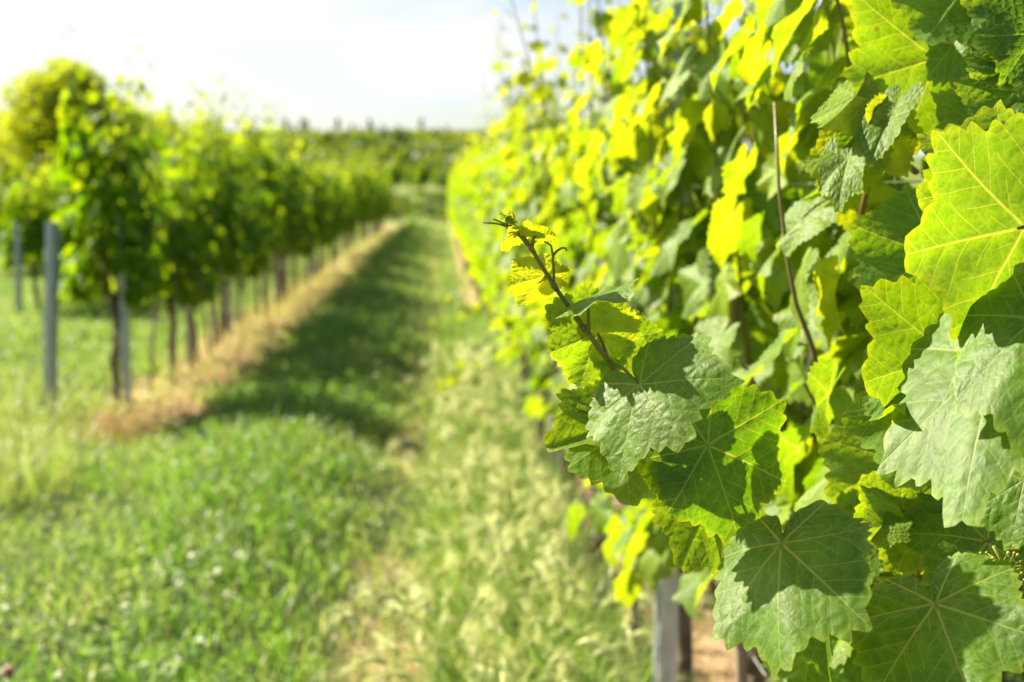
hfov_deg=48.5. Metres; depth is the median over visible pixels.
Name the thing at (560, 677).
wild barley
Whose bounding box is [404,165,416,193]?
grapevine
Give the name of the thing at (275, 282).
vine stake
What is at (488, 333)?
wild barley
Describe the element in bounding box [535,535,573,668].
wild barley
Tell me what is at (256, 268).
grapevine
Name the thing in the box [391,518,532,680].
wild barley
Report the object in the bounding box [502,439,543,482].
wild barley
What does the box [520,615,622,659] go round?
wild barley
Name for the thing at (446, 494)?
wild barley
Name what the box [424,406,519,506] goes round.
wild barley
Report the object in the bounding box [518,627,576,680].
wild barley
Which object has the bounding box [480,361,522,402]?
wild barley
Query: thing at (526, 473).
wild barley
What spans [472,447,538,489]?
wild barley
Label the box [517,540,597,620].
wild barley
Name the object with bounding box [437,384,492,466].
wild barley
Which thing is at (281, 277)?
vine stake
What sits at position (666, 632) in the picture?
vineyard post
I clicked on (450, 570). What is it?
wild barley
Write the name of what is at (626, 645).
wild barley
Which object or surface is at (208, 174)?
grapevine
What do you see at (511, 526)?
wild barley
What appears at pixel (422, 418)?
wild barley
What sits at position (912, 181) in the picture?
trellis wire
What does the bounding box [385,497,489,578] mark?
wild barley
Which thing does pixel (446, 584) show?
wild barley
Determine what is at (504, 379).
wild barley
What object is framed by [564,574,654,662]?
wild barley
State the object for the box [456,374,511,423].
wild barley
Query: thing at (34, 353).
anchor wire
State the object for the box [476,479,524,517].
wild barley
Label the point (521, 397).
wild barley
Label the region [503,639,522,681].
wild barley
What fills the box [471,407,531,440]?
wild barley
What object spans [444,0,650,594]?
grapevine
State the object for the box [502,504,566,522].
wild barley
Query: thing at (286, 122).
slender tree
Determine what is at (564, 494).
wild barley
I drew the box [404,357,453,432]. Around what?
wild barley
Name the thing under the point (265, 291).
vine stake
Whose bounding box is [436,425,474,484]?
wild barley
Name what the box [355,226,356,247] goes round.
vineyard post
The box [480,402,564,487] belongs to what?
wild barley
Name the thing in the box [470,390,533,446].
wild barley
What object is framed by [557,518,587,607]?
wild barley
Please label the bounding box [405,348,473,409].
wild barley
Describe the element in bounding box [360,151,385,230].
grapevine
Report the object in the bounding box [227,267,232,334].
vineyard post
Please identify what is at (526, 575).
wild barley
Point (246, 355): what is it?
straw litter
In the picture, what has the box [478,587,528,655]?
wild barley
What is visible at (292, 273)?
vine stake
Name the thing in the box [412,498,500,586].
wild barley
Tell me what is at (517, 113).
grapevine
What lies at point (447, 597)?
wild barley
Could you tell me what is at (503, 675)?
wild barley
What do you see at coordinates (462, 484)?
wild barley
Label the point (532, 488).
wild barley
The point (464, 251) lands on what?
grapevine
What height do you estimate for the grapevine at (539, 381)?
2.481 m
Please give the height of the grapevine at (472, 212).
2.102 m
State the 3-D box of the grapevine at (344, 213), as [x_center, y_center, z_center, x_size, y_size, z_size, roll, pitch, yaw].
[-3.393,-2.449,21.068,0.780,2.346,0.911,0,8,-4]
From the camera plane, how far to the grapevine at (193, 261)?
8.19 m
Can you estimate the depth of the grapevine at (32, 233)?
12.72 m
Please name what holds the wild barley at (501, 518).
on the ground at (402, 189)
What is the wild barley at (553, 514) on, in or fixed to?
on the ground at (402, 189)
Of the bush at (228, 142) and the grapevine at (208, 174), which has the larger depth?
the bush at (228, 142)
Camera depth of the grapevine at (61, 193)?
13.58 m
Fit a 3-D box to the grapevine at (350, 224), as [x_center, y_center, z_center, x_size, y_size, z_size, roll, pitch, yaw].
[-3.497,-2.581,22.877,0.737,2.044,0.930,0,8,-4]
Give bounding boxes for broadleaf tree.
[0,55,146,188]
[0,108,47,189]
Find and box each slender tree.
[282,117,288,130]
[299,117,305,130]
[305,119,308,129]
[334,117,340,130]
[366,117,372,129]
[418,118,424,129]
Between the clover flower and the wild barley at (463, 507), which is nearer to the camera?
the clover flower
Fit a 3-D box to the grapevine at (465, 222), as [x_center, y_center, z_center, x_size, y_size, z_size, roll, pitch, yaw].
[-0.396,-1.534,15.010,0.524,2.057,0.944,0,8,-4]
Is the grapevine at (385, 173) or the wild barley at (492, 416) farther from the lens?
the grapevine at (385, 173)
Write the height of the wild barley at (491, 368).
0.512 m
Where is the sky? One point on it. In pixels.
(392, 63)
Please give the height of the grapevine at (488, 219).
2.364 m
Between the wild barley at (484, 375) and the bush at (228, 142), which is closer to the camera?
the wild barley at (484, 375)
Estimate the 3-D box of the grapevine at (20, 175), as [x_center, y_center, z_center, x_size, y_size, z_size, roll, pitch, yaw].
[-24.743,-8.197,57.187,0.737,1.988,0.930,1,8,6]
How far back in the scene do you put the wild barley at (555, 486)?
3.55 m
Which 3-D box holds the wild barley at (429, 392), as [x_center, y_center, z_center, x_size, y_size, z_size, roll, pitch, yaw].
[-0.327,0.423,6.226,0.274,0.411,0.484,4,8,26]
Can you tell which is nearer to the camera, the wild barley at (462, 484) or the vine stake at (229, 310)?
the wild barley at (462, 484)
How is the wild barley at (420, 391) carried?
on the ground at (402, 189)
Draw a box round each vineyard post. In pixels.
[13,222,22,315]
[43,222,59,417]
[117,209,131,410]
[183,178,192,365]
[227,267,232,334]
[274,185,277,304]
[313,192,316,278]
[338,235,340,260]
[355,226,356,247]
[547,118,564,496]
[653,2,691,681]
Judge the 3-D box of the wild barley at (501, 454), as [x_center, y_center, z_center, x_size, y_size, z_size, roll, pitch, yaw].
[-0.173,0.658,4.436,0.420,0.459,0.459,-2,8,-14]
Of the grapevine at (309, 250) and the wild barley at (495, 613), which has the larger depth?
the grapevine at (309, 250)
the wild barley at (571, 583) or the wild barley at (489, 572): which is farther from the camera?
the wild barley at (489, 572)
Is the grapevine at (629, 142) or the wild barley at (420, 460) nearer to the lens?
the grapevine at (629, 142)
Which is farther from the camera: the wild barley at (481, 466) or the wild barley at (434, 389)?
the wild barley at (434, 389)
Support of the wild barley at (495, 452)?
on the ground at (402, 189)
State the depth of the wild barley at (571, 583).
2.59 m
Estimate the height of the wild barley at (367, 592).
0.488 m
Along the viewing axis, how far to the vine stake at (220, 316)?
9.84 m
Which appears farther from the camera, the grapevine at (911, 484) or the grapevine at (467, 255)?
the grapevine at (467, 255)
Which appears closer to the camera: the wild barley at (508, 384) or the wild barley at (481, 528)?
the wild barley at (481, 528)
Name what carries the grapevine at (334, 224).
on the ground at (402, 189)
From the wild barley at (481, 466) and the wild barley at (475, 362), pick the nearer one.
the wild barley at (481, 466)
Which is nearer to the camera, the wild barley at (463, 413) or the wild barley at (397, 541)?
the wild barley at (397, 541)
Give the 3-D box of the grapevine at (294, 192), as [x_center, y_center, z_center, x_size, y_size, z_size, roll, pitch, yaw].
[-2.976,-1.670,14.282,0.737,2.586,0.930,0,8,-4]
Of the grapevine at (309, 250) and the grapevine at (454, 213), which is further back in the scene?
the grapevine at (454, 213)
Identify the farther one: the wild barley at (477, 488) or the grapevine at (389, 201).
the grapevine at (389, 201)
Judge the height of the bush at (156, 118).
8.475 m
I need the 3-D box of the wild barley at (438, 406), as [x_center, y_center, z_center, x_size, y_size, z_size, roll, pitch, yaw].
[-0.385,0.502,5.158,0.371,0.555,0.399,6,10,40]
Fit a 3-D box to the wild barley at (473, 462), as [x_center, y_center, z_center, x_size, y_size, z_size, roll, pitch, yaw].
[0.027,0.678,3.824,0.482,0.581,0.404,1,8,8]
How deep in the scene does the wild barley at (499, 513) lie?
3.71 m
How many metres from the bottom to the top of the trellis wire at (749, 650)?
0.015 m
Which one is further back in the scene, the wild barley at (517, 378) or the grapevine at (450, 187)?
the grapevine at (450, 187)
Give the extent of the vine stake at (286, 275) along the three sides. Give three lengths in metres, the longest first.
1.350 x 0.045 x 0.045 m
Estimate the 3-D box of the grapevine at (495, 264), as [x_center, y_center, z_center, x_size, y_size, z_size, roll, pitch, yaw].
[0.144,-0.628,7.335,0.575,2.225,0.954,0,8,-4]
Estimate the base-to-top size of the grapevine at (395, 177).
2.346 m
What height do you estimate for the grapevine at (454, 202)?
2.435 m
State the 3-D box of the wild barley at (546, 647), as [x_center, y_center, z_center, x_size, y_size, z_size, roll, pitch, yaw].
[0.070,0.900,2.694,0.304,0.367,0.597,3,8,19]
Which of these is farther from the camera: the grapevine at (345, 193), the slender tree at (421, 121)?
the slender tree at (421, 121)
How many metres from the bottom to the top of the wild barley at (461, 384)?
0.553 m
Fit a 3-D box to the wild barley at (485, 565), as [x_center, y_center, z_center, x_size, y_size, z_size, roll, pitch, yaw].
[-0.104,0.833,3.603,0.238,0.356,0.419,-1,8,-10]
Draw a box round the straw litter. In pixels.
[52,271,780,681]
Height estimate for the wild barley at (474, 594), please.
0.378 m
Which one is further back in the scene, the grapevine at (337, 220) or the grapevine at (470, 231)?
the grapevine at (337, 220)
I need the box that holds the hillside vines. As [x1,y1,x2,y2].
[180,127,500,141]
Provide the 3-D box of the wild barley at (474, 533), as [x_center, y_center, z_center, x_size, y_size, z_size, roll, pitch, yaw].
[-0.060,0.752,3.339,0.558,0.558,0.511,-3,8,-19]
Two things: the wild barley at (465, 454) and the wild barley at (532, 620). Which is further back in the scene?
the wild barley at (465, 454)
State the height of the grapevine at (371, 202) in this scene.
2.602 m
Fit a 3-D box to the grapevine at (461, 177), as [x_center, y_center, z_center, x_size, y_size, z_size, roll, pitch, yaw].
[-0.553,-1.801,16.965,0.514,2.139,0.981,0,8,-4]
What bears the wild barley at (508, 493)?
on the ground at (402, 189)
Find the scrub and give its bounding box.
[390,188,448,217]
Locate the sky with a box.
[0,0,1021,154]
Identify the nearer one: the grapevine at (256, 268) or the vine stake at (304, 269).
the grapevine at (256, 268)
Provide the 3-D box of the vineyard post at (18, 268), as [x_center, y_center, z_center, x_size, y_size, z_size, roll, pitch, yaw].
[-5.444,-0.724,12.546,0.049,1.160,0.096,1,7,-4]
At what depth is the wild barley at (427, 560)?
3.49 m
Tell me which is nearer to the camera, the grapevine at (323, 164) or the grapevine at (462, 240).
the grapevine at (462, 240)
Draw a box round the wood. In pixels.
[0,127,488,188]
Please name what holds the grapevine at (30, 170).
on the ground at (402, 189)
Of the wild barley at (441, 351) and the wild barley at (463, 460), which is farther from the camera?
the wild barley at (441, 351)
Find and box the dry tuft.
[30,396,212,450]
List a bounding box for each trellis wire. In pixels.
[520,73,589,127]
[691,180,923,186]
[706,586,770,681]
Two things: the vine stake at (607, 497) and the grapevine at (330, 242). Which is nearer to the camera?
the vine stake at (607, 497)
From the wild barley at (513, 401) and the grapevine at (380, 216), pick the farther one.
the grapevine at (380, 216)
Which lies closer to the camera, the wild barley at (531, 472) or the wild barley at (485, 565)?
the wild barley at (485, 565)
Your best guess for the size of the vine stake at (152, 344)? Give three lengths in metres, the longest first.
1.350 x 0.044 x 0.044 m
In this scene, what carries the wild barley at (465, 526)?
on the ground at (402, 189)
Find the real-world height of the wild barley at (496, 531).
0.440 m
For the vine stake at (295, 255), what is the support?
on the ground at (402, 189)
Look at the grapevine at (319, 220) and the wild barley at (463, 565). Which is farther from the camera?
the grapevine at (319, 220)
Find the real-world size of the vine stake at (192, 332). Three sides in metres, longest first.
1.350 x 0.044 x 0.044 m
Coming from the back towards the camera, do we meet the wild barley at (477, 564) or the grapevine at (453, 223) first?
the grapevine at (453, 223)
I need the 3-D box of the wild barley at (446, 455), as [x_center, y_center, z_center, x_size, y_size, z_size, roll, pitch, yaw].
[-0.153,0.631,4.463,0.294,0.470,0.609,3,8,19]
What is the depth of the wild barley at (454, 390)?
5.69 m
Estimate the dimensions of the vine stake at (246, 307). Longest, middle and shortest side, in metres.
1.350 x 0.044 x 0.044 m
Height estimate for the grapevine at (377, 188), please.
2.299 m
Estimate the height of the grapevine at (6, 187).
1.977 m
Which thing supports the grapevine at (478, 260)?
on the ground at (402, 189)
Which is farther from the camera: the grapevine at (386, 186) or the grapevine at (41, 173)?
the grapevine at (386, 186)
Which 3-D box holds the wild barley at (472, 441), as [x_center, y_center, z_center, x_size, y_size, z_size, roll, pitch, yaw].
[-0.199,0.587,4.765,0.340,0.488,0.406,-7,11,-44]
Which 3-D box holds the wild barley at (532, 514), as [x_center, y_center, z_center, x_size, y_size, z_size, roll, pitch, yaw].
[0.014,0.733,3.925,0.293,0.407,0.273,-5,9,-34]
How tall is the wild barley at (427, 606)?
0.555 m
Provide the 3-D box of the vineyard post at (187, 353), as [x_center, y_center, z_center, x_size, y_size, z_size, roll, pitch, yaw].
[-2.587,-0.509,9.067,0.041,1.599,0.084,0,7,-4]
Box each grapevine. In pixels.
[0,138,68,312]
[0,157,14,242]
[0,162,33,267]
[1,162,36,267]
[11,161,26,183]
[22,160,33,184]
[24,143,80,282]
[29,159,55,189]
[42,26,178,408]
[49,165,106,274]
[116,84,231,380]
[149,71,233,359]
[168,78,252,347]
[183,64,265,334]
[217,152,278,326]
[222,79,288,316]
[237,110,293,308]
[255,103,306,302]
[260,113,313,295]
[268,171,319,292]
[287,135,332,287]
[289,125,331,280]
[306,156,336,275]
[309,153,346,270]
[317,148,350,267]
[318,156,328,174]
[318,167,340,275]
[324,156,350,263]
[327,165,356,230]
[328,162,356,259]
[331,143,365,252]
[336,143,363,251]
[342,171,359,255]
[343,162,369,247]
[344,156,368,248]
[348,154,374,243]
[352,151,374,231]
[358,153,379,232]
[358,161,379,239]
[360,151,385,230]
[363,183,376,241]
[366,161,377,177]
[369,160,383,234]
[370,174,382,237]
[372,177,384,238]
[375,170,391,230]
[376,162,392,229]
[377,179,388,234]
[380,177,390,229]
[381,165,388,181]
[385,162,398,191]
[388,152,403,193]
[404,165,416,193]
[411,168,423,194]
[414,159,429,187]
[418,0,612,532]
[430,51,578,417]
[431,162,440,187]
[437,162,450,195]
[439,13,585,476]
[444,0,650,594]
[447,168,454,236]
[450,145,461,254]
[450,152,461,249]
[450,158,462,259]
[452,134,468,275]
[457,155,473,286]
[457,159,467,239]
[458,148,476,292]
[460,127,478,288]
[461,134,497,309]
[462,108,484,306]
[463,175,469,247]
[465,141,482,301]
[466,134,485,307]
[467,68,499,318]
[467,134,493,318]
[472,110,504,359]
[473,137,498,310]
[478,84,531,372]
[480,24,538,381]
[483,0,1023,681]
[485,10,560,425]
[491,63,550,395]
[503,0,751,677]
[566,0,796,681]
[587,0,928,681]
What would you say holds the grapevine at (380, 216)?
on the ground at (402, 189)
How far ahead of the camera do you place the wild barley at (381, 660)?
2.48 m
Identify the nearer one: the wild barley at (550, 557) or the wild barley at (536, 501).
the wild barley at (550, 557)
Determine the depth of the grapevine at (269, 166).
12.42 m
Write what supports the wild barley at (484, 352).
on the ground at (402, 189)
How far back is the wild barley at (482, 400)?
4.89 m
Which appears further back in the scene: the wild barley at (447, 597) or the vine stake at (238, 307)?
the vine stake at (238, 307)
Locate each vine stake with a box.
[96,217,121,373]
[149,236,158,392]
[172,219,177,386]
[179,217,192,372]
[181,216,195,365]
[203,303,210,357]
[219,226,223,347]
[221,282,225,341]
[225,281,232,335]
[236,276,239,328]
[245,270,247,329]
[254,206,261,322]
[263,224,266,317]
[267,250,270,311]
[273,255,276,306]
[279,254,284,304]
[285,252,287,299]
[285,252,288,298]
[291,253,292,292]
[294,249,297,291]
[299,256,302,287]
[303,256,304,283]
[311,245,312,282]
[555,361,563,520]
[588,485,596,599]
[600,253,617,664]
[629,303,639,681]
[728,298,747,681]
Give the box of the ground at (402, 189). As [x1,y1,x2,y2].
[0,137,1023,681]
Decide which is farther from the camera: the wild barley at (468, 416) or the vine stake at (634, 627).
the wild barley at (468, 416)
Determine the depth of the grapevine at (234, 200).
9.84 m
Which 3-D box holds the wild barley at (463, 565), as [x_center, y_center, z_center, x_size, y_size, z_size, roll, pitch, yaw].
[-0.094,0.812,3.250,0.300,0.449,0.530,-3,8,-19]
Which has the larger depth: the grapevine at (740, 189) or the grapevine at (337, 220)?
the grapevine at (337, 220)
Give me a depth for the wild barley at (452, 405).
5.83 m
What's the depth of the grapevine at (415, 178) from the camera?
66.26 m
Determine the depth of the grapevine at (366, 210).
27.16 m
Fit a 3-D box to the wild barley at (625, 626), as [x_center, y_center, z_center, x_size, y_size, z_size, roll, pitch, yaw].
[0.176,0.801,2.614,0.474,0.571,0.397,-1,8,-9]
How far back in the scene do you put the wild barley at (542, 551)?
3.44 m
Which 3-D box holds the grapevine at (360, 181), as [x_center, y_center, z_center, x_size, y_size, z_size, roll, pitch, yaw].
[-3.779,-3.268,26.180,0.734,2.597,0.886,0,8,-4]
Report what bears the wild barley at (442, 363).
on the ground at (402, 189)
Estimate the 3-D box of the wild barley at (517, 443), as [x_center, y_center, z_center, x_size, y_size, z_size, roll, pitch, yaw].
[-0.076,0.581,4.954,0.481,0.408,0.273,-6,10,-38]
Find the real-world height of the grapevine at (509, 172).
2.247 m
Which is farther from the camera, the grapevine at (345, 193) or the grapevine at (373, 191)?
the grapevine at (373, 191)
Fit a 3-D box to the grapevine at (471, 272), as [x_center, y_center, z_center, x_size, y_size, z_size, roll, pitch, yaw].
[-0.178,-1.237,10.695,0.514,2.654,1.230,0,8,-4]
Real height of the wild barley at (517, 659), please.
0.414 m
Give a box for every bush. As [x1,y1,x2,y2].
[132,105,190,166]
[152,116,245,160]
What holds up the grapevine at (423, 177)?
on the ground at (402, 189)
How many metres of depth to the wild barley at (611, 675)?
2.56 m
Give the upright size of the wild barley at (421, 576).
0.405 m
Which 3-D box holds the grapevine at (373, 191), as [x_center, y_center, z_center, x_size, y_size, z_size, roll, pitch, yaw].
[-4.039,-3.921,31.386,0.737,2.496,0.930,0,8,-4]
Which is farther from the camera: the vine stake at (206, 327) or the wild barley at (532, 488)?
the vine stake at (206, 327)
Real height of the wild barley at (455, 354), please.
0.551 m
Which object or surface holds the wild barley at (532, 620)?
on the ground at (402, 189)
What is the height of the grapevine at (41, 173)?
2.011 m
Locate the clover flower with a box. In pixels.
[3,666,15,681]
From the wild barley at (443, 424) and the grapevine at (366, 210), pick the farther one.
the grapevine at (366, 210)
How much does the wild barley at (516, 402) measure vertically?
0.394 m
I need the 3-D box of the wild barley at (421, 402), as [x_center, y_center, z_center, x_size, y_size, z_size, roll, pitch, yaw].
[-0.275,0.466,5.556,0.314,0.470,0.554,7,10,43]
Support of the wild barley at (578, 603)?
on the ground at (402, 189)
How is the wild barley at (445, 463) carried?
on the ground at (402, 189)
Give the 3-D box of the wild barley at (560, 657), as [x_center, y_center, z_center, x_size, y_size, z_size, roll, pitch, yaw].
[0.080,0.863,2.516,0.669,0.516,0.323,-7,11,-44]
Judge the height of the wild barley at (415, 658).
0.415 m
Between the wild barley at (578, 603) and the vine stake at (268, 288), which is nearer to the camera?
the wild barley at (578, 603)
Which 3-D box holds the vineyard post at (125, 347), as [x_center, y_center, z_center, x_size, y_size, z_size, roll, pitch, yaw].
[-2.472,-0.160,7.260,0.041,1.353,0.084,0,7,-4]
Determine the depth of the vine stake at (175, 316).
8.16 m
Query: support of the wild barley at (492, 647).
on the ground at (402, 189)
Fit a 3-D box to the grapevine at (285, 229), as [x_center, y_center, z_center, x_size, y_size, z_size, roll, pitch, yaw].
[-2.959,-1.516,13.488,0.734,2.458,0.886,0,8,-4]
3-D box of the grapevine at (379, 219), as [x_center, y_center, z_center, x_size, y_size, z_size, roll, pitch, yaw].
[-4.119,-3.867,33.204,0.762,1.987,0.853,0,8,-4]
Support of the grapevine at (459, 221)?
on the ground at (402, 189)
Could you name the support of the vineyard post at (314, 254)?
on the ground at (402, 189)
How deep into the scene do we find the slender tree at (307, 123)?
340.54 m
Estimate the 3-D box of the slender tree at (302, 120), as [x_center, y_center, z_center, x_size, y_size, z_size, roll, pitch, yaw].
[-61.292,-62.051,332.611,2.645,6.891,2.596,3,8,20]
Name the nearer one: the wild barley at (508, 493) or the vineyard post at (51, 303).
the wild barley at (508, 493)
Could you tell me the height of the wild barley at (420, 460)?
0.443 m
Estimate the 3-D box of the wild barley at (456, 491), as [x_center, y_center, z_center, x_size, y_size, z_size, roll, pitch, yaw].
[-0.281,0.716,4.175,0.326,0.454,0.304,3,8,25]
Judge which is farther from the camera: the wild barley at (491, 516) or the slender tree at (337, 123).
the slender tree at (337, 123)
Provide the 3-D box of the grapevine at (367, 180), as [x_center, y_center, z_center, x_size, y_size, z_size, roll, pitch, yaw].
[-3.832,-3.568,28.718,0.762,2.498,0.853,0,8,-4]
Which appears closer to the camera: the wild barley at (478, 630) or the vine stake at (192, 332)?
the wild barley at (478, 630)
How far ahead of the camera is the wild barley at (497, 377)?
6.16 m
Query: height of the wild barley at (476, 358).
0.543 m
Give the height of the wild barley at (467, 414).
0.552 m
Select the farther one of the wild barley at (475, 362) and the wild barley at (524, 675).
the wild barley at (475, 362)
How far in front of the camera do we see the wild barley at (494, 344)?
6.53 m
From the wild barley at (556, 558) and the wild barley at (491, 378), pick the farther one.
the wild barley at (491, 378)
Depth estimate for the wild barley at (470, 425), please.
5.35 m
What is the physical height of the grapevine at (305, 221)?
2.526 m
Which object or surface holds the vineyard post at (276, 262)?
on the ground at (402, 189)
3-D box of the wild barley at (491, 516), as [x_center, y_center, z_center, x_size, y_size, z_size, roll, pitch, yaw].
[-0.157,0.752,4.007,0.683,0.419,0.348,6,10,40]
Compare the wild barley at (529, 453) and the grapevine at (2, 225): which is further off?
the grapevine at (2, 225)
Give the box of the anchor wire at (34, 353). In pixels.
[22,314,43,401]
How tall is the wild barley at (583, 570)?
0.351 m
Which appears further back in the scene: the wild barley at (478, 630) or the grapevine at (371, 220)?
the grapevine at (371, 220)
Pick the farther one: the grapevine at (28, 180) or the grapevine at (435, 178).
the grapevine at (435, 178)
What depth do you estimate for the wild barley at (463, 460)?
4.80 m
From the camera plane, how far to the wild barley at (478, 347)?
6.92 m
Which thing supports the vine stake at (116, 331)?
on the ground at (402, 189)
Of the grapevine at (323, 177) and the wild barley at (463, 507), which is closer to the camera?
the wild barley at (463, 507)
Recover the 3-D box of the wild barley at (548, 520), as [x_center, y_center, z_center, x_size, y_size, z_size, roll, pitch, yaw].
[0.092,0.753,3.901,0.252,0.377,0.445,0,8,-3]
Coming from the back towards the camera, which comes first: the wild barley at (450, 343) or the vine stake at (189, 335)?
the vine stake at (189, 335)
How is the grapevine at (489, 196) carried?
on the ground at (402, 189)
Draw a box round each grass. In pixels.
[0,227,734,681]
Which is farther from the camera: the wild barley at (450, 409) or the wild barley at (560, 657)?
the wild barley at (450, 409)
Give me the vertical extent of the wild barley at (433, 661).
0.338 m
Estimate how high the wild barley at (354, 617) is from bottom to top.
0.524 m
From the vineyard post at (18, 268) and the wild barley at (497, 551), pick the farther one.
the vineyard post at (18, 268)
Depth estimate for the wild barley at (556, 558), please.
3.30 m
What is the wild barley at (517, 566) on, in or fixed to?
on the ground at (402, 189)
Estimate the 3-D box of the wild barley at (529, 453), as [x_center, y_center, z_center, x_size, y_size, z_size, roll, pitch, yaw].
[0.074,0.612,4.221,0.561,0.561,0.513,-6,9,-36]
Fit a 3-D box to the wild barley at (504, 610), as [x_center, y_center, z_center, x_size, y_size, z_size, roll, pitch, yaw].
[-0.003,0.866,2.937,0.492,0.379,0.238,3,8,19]
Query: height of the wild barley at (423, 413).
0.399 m
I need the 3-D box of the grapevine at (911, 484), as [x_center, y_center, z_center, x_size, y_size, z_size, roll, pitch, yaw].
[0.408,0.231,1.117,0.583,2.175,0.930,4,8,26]
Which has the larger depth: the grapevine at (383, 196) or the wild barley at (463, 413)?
the grapevine at (383, 196)
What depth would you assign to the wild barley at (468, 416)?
5.25 m
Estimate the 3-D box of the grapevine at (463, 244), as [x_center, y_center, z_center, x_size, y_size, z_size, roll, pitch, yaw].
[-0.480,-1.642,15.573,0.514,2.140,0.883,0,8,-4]
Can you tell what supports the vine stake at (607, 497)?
on the ground at (402, 189)
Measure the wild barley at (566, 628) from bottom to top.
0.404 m
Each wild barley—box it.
[319,590,426,681]
[327,624,480,681]
[350,578,455,681]
[351,576,484,681]
[357,515,437,598]
[367,578,493,681]
[383,593,580,681]
[385,436,437,529]
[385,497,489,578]
[386,568,450,658]
[389,392,468,498]
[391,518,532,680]
[391,634,462,680]
[392,525,500,648]
[393,403,441,482]
[394,346,438,415]
[395,573,505,681]
[396,400,464,483]
[396,471,447,535]
[398,447,469,527]
[398,524,576,647]
[401,395,459,443]
[401,479,454,545]
[402,552,481,618]
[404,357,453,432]
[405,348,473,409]
[405,398,493,491]
[405,451,466,566]
[406,437,476,499]
[407,388,461,453]
[407,620,512,680]
[408,374,445,413]
[409,424,510,507]
[409,552,463,641]
[410,370,485,453]
[410,508,532,562]
[411,439,524,484]
[411,465,485,566]
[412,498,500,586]
[413,350,477,439]
[413,650,504,674]
[414,525,544,636]
[417,371,499,444]
[418,339,473,391]
[418,474,540,554]
[419,500,549,584]
[421,340,498,399]
[421,386,456,422]
[421,563,488,643]
[421,598,507,680]
[423,422,451,522]
[423,482,468,591]
[423,554,525,681]
[424,338,465,403]
[424,374,447,430]
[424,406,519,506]
[425,359,473,453]
[425,387,453,434]
[425,522,555,663]
[425,555,597,642]
[426,416,463,452]
[426,451,514,540]
[426,477,471,526]
[426,509,597,631]
[430,553,543,621]
[431,612,496,676]
[432,465,524,561]
[432,470,545,571]
[434,446,484,508]
[434,450,503,497]
[435,594,508,681]
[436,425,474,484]
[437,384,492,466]
[437,391,466,416]
[438,449,548,487]
[439,550,577,639]
[440,538,503,592]
[442,341,467,371]
[442,400,494,466]
[442,409,471,437]
[444,445,487,511]
[444,511,526,567]
[446,386,479,415]
[448,572,499,657]
[448,641,523,680]
[449,489,599,582]
[452,397,474,438]
[454,533,600,635]
[455,405,545,460]
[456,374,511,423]
[457,445,519,478]
[457,516,619,627]
[460,348,487,393]
[460,350,484,388]
[460,419,491,442]
[460,451,559,573]
[461,354,484,410]
[463,380,520,478]
[463,407,498,439]
[463,634,508,681]
[465,465,529,523]
[466,337,483,364]
[467,451,560,508]
[467,453,586,544]
[469,356,487,391]
[469,517,521,569]
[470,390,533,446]
[470,447,575,543]
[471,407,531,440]
[471,459,550,575]
[471,600,503,681]
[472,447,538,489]
[472,490,582,568]
[473,390,501,417]
[474,414,521,468]
[475,497,521,560]
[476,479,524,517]
[477,329,499,349]
[477,364,495,404]
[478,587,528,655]
[479,516,541,563]
[480,345,503,390]
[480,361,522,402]
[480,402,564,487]
[481,345,525,416]
[481,378,527,404]
[481,451,535,511]
[481,533,584,623]
[485,463,598,579]
[485,482,563,595]
[486,554,589,619]
[488,356,511,382]
[490,426,543,457]
[490,427,538,479]
[490,443,505,473]
[490,503,552,557]
[491,339,516,387]
[491,484,540,529]
[493,370,526,395]
[493,392,538,421]
[493,652,541,681]
[494,349,535,407]
[495,640,524,674]
[496,647,572,681]
[497,371,515,414]
[498,660,512,681]
[502,386,523,418]
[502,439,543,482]
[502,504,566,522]
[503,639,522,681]
[505,415,536,448]
[510,449,536,508]
[510,499,558,541]
[511,381,526,414]
[511,465,544,507]
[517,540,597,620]
[518,576,596,645]
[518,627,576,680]
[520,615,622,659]
[523,593,649,659]
[527,557,596,581]
[528,500,556,533]
[529,506,567,578]
[534,618,586,678]
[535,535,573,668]
[535,626,624,681]
[535,629,552,668]
[538,553,623,681]
[542,474,583,562]
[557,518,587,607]
[557,635,636,681]
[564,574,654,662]
[591,622,653,681]
[604,652,649,681]
[617,584,708,681]
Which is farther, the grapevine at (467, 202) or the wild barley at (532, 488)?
the grapevine at (467, 202)
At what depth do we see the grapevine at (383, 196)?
35.45 m
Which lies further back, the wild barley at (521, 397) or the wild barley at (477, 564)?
the wild barley at (521, 397)
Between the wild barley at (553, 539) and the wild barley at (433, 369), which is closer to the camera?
the wild barley at (553, 539)
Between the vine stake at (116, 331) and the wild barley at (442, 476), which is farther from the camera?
the vine stake at (116, 331)
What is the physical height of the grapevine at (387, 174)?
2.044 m
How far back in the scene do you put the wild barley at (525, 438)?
4.75 m
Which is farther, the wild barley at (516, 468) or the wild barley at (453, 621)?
the wild barley at (516, 468)
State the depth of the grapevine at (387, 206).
38.08 m

